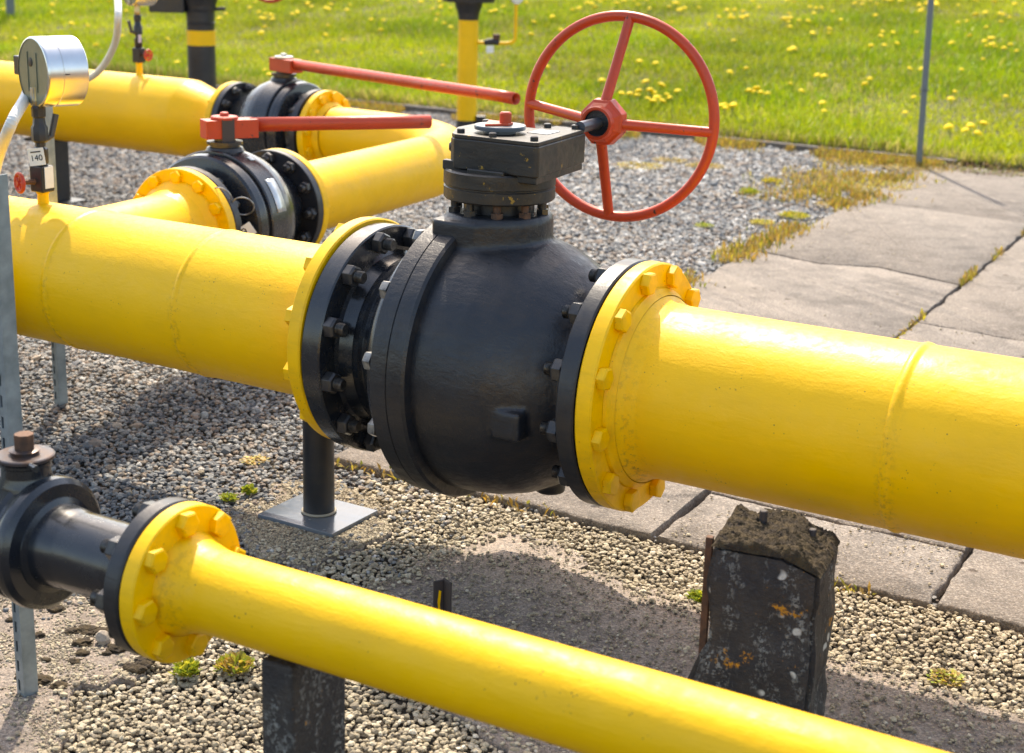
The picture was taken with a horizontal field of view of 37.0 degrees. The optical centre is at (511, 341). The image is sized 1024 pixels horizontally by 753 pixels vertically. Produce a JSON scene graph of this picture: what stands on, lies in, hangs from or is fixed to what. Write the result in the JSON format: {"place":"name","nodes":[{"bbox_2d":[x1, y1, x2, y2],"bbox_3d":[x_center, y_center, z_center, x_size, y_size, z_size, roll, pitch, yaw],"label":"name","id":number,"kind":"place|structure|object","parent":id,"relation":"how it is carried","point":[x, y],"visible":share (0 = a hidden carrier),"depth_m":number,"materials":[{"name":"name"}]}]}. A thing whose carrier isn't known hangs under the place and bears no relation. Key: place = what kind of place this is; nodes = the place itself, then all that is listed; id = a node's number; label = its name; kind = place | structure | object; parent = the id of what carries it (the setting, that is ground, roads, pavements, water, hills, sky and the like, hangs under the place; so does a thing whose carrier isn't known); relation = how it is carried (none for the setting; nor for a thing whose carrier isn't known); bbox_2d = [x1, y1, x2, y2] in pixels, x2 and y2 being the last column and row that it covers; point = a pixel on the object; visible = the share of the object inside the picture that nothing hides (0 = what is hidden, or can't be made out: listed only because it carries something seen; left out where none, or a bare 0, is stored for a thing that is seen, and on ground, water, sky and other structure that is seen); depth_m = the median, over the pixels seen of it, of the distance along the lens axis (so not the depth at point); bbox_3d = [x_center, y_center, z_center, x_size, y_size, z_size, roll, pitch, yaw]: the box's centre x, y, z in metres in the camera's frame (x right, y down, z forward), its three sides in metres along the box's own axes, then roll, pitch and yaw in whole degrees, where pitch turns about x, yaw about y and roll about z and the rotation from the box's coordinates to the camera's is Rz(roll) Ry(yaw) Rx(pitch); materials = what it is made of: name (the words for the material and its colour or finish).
{"place":"outdoors","nodes":[
{"label":"outdoors","id":0,"kind":"place"},
{"bbox_2d":[0,106,1023,752],"bbox_3d":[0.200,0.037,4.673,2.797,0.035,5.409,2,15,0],"label":"pea gravel","id":1,"kind":"structure","parent":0,"point":[632,546],"depth_m":2.79,"materials":[{"name":"beige gravel"}]},
{"bbox_2d":[0,595,145,752],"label":"concrete pad","id":2,"kind":"object","parent":1,"relation":"on","point":[8,672],"visible":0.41,"depth_m":2.58,"materials":[{"name":"grey concrete"}]},
{"bbox_2d":[0,174,37,697],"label":"slotted post","id":3,"kind":"object","parent":2,"relation":"on","point":[22,617],"visible":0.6,"depth_m":2.39,"materials":[{"name":"metal"}]},
{"bbox_2d":[5,600,155,689],"bbox_3d":[-0.321,0.430,3.136,1.543,0.017,0.377,-12,20,-41],"label":"moss","id":4,"kind":"object","parent":2,"relation":"on","point":[141,665],"visible":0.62,"depth_m":2.67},
{"bbox_2d":[95,630,110,644],"bbox_3d":[-0.725,0.526,2.713,0.026,0.028,0.027,-3,16,-15],"label":"loose stone","id":5,"kind":"object","parent":2,"relation":"on","point":[102,637],"visible":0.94,"depth_m":2.70,"materials":[{"name":"grey stone"}]},
{"bbox_2d":[169,656,200,676],"bbox_3d":[-0.560,0.554,2.617,0.058,0.027,0.059,2,15,0],"label":"weed","id":6,"kind":"object","parent":1,"relation":"on","point":[187,667],"visible":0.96,"depth_m":2.61,"materials":[{"name":"green plant"}]},
{"bbox_2d":[149,0,280,89],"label":"vent pipe","id":7,"kind":"object","parent":1,"relation":"on","point":[201,37],"visible":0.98,"depth_m":9.83,"materials":[{"name":"metal"}]},
{"bbox_2d":[218,491,237,501],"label":"weed","id":8,"kind":"object","parent":1,"relation":"on","point":[230,496],"visible":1,"depth_m":3.40,"materials":[{"name":"green plant"}]},
{"bbox_2d":[213,650,254,675],"bbox_3d":[-0.478,0.551,2.638,0.074,0.027,0.079,2,15,0],"label":"weed","id":9,"kind":"object","parent":1,"relation":"on","point":[243,660],"visible":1,"depth_m":2.63,"materials":[{"name":"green plant"}]},
{"bbox_2d":[240,483,257,494],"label":"weed","id":10,"kind":"object","parent":1,"relation":"on","point":[248,489],"visible":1,"depth_m":3.44,"materials":[{"name":"green plant"}]},
{"bbox_2d":[261,655,344,752],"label":"saddle block","id":11,"kind":"structure","parent":1,"relation":"on","point":[303,709],"depth_m":2.03,"materials":[{"name":"black paint"}]},
{"bbox_2d":[119,501,947,752],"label":"gas pipe","id":12,"kind":"object","parent":11,"relation":"on","point":[195,580],"visible":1,"depth_m":1.85,"materials":[{"name":"yellow metal"}]},
{"bbox_2d":[0,431,195,656],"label":"ball valve","id":13,"kind":"object","parent":12,"relation":"attached to","point":[62,538],"visible":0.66,"depth_m":2.14,"materials":[{"name":"black paint"}]},
{"bbox_2d":[230,482,392,573],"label":"gravel","id":14,"kind":"structure","parent":1,"relation":"on","point":[334,558],"depth_m":3.18,"materials":[{"name":"tan gravel"},{"name":"grey gravel"}]},
{"bbox_2d":[258,421,377,536],"bbox_3d":[-0.417,0.258,3.289,0.200,0.252,0.165,10,17,29],"label":"pipe support","id":15,"kind":"object","parent":1,"relation":"on","point":[316,507],"visible":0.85,"depth_m":3.28,"materials":[{"name":"black paint"}]},
{"bbox_2d":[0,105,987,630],"bbox_3d":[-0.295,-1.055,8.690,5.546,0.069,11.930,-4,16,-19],"label":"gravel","id":16,"kind":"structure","parent":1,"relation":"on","point":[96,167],"depth_m":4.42,"materials":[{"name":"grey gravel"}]},
{"bbox_2d":[24,137,86,204],"bbox_3d":[-2.054,-0.777,6.897,0.180,0.299,0.260,10,17,30],"label":"pipe support","id":17,"kind":"object","parent":16,"relation":"on","point":[62,173],"visible":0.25,"depth_m":6.89,"materials":[{"name":"black paint"}]},
{"bbox_2d":[0,61,236,156],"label":"gas pipe","id":18,"kind":"object","parent":17,"relation":"on","point":[152,113],"visible":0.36,"depth_m":6.40,"materials":[{"name":"yellow metal"}]},
{"bbox_2d":[89,0,156,81],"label":"pressure gauge","id":19,"kind":"object","parent":18,"relation":"attached to","point":[140,54],"visible":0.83,"depth_m":6.42,"materials":[{"name":"yellow paint"}]},
{"bbox_2d":[211,53,520,153],"bbox_3d":[-0.493,-0.797,5.796,1.658,0.502,0.416,14,20,39],"label":"lever valve","id":20,"kind":"object","parent":18,"relation":"attached to","point":[284,92],"visible":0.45,"depth_m":5.97,"materials":[{"name":"black paint"}]},
{"bbox_2d":[45,107,67,405],"bbox_3d":[-1.188,-0.220,3.962,0.024,0.800,0.027,15,20,40],"label":"slotted post","id":21,"kind":"object","parent":16,"relation":"on","point":[59,374],"visible":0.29,"depth_m":4.02,"materials":[{"name":"metal"}]},
{"bbox_2d":[240,454,270,464],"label":"weed","id":22,"kind":"object","parent":16,"relation":"on","point":[263,458],"visible":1,"depth_m":3.67,"materials":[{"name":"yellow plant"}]},
{"bbox_2d":[443,0,522,127],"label":"vent pipe","id":23,"kind":"object","parent":16,"relation":"on","point":[468,11],"visible":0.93,"depth_m":9.44,"materials":[{"name":"yellow metal"}]},
{"bbox_2d":[652,157,685,162],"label":"weed","id":24,"kind":"object","parent":16,"relation":"on","point":[675,160],"visible":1,"depth_m":8.65,"materials":[{"name":"plant"}]},
{"bbox_2d":[334,97,1023,596],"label":"weed fringe","id":25,"kind":"object","parent":16,"relation":"on","point":[772,235],"visible":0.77,"depth_m":7.78,"materials":[{"name":"green plant"}]},
{"bbox_2d":[761,177,782,182],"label":"weed","id":26,"kind":"object","parent":16,"relation":"on","point":[770,179],"visible":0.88,"depth_m":7.99,"materials":[{"name":"yellow plant"}]},
{"bbox_2d":[778,210,809,218],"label":"weed","id":27,"kind":"object","parent":16,"relation":"on","point":[794,213],"visible":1,"depth_m":7.02,"materials":[{"name":"yellow plant"}]},
{"bbox_2d":[813,158,885,168],"bbox_3d":[1.935,-1.026,8.754,0.436,0.013,0.447,9,17,25],"label":"weed","id":28,"kind":"object","parent":16,"relation":"on","point":[849,164],"visible":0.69,"depth_m":8.66,"materials":[{"name":"brown plant"}]},
{"bbox_2d":[824,176,926,191],"bbox_3d":[1.888,-0.831,7.997,0.540,0.028,0.534,2,15,0],"label":"weed","id":29,"kind":"object","parent":16,"relation":"on","point":[878,181],"visible":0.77,"depth_m":7.96,"materials":[{"name":"brown plant"}]},
{"bbox_2d":[880,162,958,172],"bbox_3d":[2.305,-0.987,8.617,0.468,0.028,0.465,2,15,0],"label":"weed","id":30,"kind":"object","parent":16,"relation":"on","point":[895,166],"visible":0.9,"depth_m":8.56,"materials":[{"name":"brown plant"}]},
{"bbox_3d":[-1.399,0.066,3.868,0.180,0.283,0.260,10,17,29],"label":"pipe support","id":31,"kind":"object","parent":16,"relation":"on","visible":0},
{"bbox_2d":[9,196,398,438],"bbox_3d":[-4.009,-0.694,5.283,8.659,0.470,0.470,10,17,29],"label":"gas pipe","id":32,"kind":"object","parent":31,"relation":"on","point":[224,304],"visible":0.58,"depth_m":3.26,"materials":[{"name":"yellow metal"}]},
{"bbox_2d":[0,35,88,203],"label":"pressure gauge","id":33,"kind":"object","parent":32,"relation":"attached to","point":[51,71],"visible":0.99,"depth_m":3.50,"materials":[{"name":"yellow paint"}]},
{"bbox_2d":[91,167,235,229],"bbox_3d":[-1.091,-0.209,3.814,0.340,0.340,0.888,9,17,25],"label":"branch pipe","id":34,"kind":"object","parent":32,"relation":"attached to","point":[184,195],"visible":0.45,"depth_m":4.10,"materials":[{"name":"yellow metal"}]},
{"bbox_2d":[167,112,431,242],"bbox_3d":[-0.683,-0.432,4.486,0.466,0.504,0.827,14,20,40],"label":"lever valve","id":35,"kind":"object","parent":34,"relation":"attached to","point":[272,193],"visible":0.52,"depth_m":4.29,"materials":[{"name":"black paint"}]},
{"bbox_2d":[266,90,455,243],"bbox_3d":[-0.498,-0.618,5.355,0.708,0.357,1.758,2,15,0],"label":"pipe elbow","id":36,"kind":"object","parent":35,"relation":"attached to","point":[356,174],"visible":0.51,"depth_m":5.10,"materials":[{"name":"yellow metal"}]},
{"bbox_2d":[301,10,719,506],"bbox_3d":[-0.003,-0.161,3.007,0.611,0.949,0.660,10,17,29],"label":"ball valve","id":37,"kind":"object","parent":32,"relation":"attached to","point":[444,354],"visible":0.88,"depth_m":2.84,"materials":[{"name":"black paint"}]},
{"bbox_2d":[575,261,1023,558],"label":"gas pipe","id":38,"kind":"object","parent":37,"relation":"attached to","point":[676,384],"visible":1,"depth_m":2.58,"materials":[{"name":"yellow metal"}]},
{"bbox_2d":[217,85,957,165],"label":"kerb","id":39,"kind":"structure","parent":1,"relation":"on","point":[565,123],"depth_m":9.67,"materials":[{"name":"concrete"}]},
{"bbox_2d":[614,161,666,169],"bbox_3d":[0.706,-0.974,8.424,0.299,0.018,0.295,2,15,0],"label":"weed","id":40,"kind":"object","parent":1,"relation":"on","point":[645,163],"visible":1,"depth_m":8.42,"materials":[{"name":"beige plant"}]},
{"bbox_2d":[684,588,701,602],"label":"weed","id":41,"kind":"object","parent":1,"relation":"on","point":[695,595],"visible":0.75,"depth_m":2.96,"materials":[{"name":"green plant"}]},
{"bbox_2d":[367,531,1023,752],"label":"gravel","id":42,"kind":"structure","parent":1,"relation":"on","point":[506,545],"depth_m":2.83,"materials":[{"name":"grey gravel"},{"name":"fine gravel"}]},
{"bbox_2d":[433,578,451,612],"bbox_3d":[-0.128,0.485,2.803,0.024,0.098,0.028,-8,18,-31],"label":"steel angle","id":43,"kind":"object","parent":42,"relation":"on","point":[442,594],"visible":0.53,"depth_m":2.80,"materials":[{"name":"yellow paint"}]},
{"bbox_2d":[687,504,839,716],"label":"concrete pillar","id":44,"kind":"structure","parent":42,"relation":"on","point":[768,597],"depth_m":2.38,"materials":[{"name":"black paint"}]},
{"bbox_2d":[684,162,723,168],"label":"weed","id":45,"kind":"object","parent":1,"relation":"on","point":[712,165],"visible":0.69,"depth_m":8.48,"materials":[{"name":"beige plant"}]},
{"bbox_2d":[695,221,712,226],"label":"weed","id":46,"kind":"object","parent":1,"relation":"on","point":[704,224],"visible":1,"depth_m":6.74,"materials":[{"name":"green plant"}]},
{"bbox_2d":[710,247,748,257],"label":"weed","id":47,"kind":"object","parent":1,"relation":"on","point":[727,250],"visible":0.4,"depth_m":6.22,"materials":[{"name":"beige plant"}]},
{"bbox_2d":[739,186,759,194],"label":"weed","id":48,"kind":"object","parent":1,"relation":"on","point":[750,190],"visible":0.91,"depth_m":7.58,"materials":[{"name":"green plant"}]},
{"bbox_2d":[749,219,775,224],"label":"weed","id":49,"kind":"object","parent":1,"relation":"on","point":[755,221],"visible":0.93,"depth_m":6.85,"materials":[{"name":"yellow plant"}]},
{"bbox_2d":[916,0,933,166],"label":"thin post","id":50,"kind":"object","parent":1,"relation":"on","point":[925,76],"visible":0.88,"depth_m":8.54,"materials":[{"name":"grey metal"}]},
{"bbox_2d":[926,668,964,686],"bbox_3d":[0.759,0.585,2.673,0.068,0.011,0.069,9,17,25],"label":"weed","id":51,"kind":"object","parent":1,"relation":"on","point":[953,673],"visible":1,"depth_m":2.67,"materials":[{"name":"yellow plant"}]},
{"bbox_2d":[927,157,1023,176],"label":"weed","id":52,"kind":"object","parent":1,"relation":"on","point":[989,166],"visible":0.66,"depth_m":8.58,"materials":[{"name":"brown plant"}]},
{"bbox_2d":[0,0,1023,166],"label":"lawn","id":53,"kind":"structure","parent":0,"point":[858,102],"depth_m":12.49,"materials":[{"name":"plant"}]},
{"bbox_2d":[5,0,14,18],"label":"thin post","id":54,"kind":"object","parent":53,"relation":"on","point":[10,6],"visible":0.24,"depth_m":15.76,"materials":[{"name":"grey metal"}]},
{"bbox_2d":[657,82,664,91],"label":"dandelion","id":55,"kind":"object","parent":53,"relation":"on","point":[661,84],"visible":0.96,"depth_m":10.82,"materials":[{"name":"yellow plant"}]},
{"bbox_2d":[728,104,736,114],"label":"dandelion","id":56,"kind":"object","parent":53,"relation":"on","point":[732,106],"visible":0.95,"depth_m":10.13,"materials":[{"name":"yellow plant"}]},
{"bbox_2d":[752,86,760,96],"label":"dandelion","id":57,"kind":"object","parent":53,"relation":"on","point":[756,88],"visible":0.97,"depth_m":10.63,"materials":[{"name":"yellow plant"}]},
{"bbox_2d":[944,124,953,135],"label":"dandelion","id":58,"kind":"object","parent":53,"relation":"on","point":[949,126],"visible":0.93,"depth_m":9.38,"materials":[{"name":"yellow plant"}]},
{"bbox_2d":[947,97,954,108],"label":"dandelion","id":59,"kind":"object","parent":53,"relation":"on","point":[950,98],"visible":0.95,"depth_m":10.19,"materials":[{"name":"yellow plant"}]},
{"bbox_2d":[961,128,969,136],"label":"dandelion","id":60,"kind":"object","parent":53,"relation":"on","point":[964,129],"visible":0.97,"depth_m":9.14,"materials":[{"name":"yellow plant"}]},
{"bbox_2d":[966,123,973,133],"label":"dandelion","id":61,"kind":"object","parent":53,"relation":"on","point":[970,125],"visible":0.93,"depth_m":9.31,"materials":[{"name":"yellow plant"}]},
{"bbox_2d":[974,130,981,139],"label":"dandelion","id":62,"kind":"object","parent":53,"relation":"on","point":[977,132],"visible":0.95,"depth_m":9.11,"materials":[{"name":"yellow plant"}]},
{"bbox_2d":[979,121,987,130],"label":"dandelion","id":63,"kind":"object","parent":53,"relation":"on","point":[983,122],"visible":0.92,"depth_m":9.32,"materials":[{"name":"yellow plant"}]},
{"bbox_2d":[334,252,958,541],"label":"pavement","id":64,"kind":"structure","parent":0,"point":[849,309],"depth_m":5.29,"materials":[{"name":"concrete"}]},
{"bbox_2d":[656,494,963,611],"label":"pavement","id":65,"kind":"structure","parent":0,"point":[895,573],"depth_m":3.18,"materials":[{"name":"concrete"}]},
{"bbox_2d":[710,323,1023,561],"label":"pavement","id":66,"kind":"structure","parent":0,"point":[936,335],"depth_m":4.83,"materials":[{"name":"concrete"}]},
{"bbox_2d":[758,200,1023,290],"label":"pavement","id":67,"kind":"structure","parent":0,"point":[947,247],"depth_m":6.48,"materials":[{"name":"concrete"}]},
{"bbox_2d":[861,165,1023,222],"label":"pavement","id":68,"kind":"structure","parent":0,"point":[991,195],"depth_m":7.72,"materials":[{"name":"concrete"}]},
{"bbox_2d":[919,237,1023,340],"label":"pavement","id":69,"kind":"structure","parent":0,"point":[990,298],"depth_m":5.41,"materials":[{"name":"concrete"}]},
{"bbox_2d":[936,549,1023,636],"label":"pavement","id":70,"kind":"structure","parent":0,"point":[987,586],"depth_m":3.01,"materials":[{"name":"concrete"}]},
{"label":"ground","id":71,"kind":"structure","parent":0,"visible":0},
{"bbox_2d":[812,200,851,208],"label":"weed","id":72,"kind":"object","parent":71,"relation":"on","point":[820,203],"visible":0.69,"depth_m":7.35,"materials":[{"name":"beige plant"}]}
]}

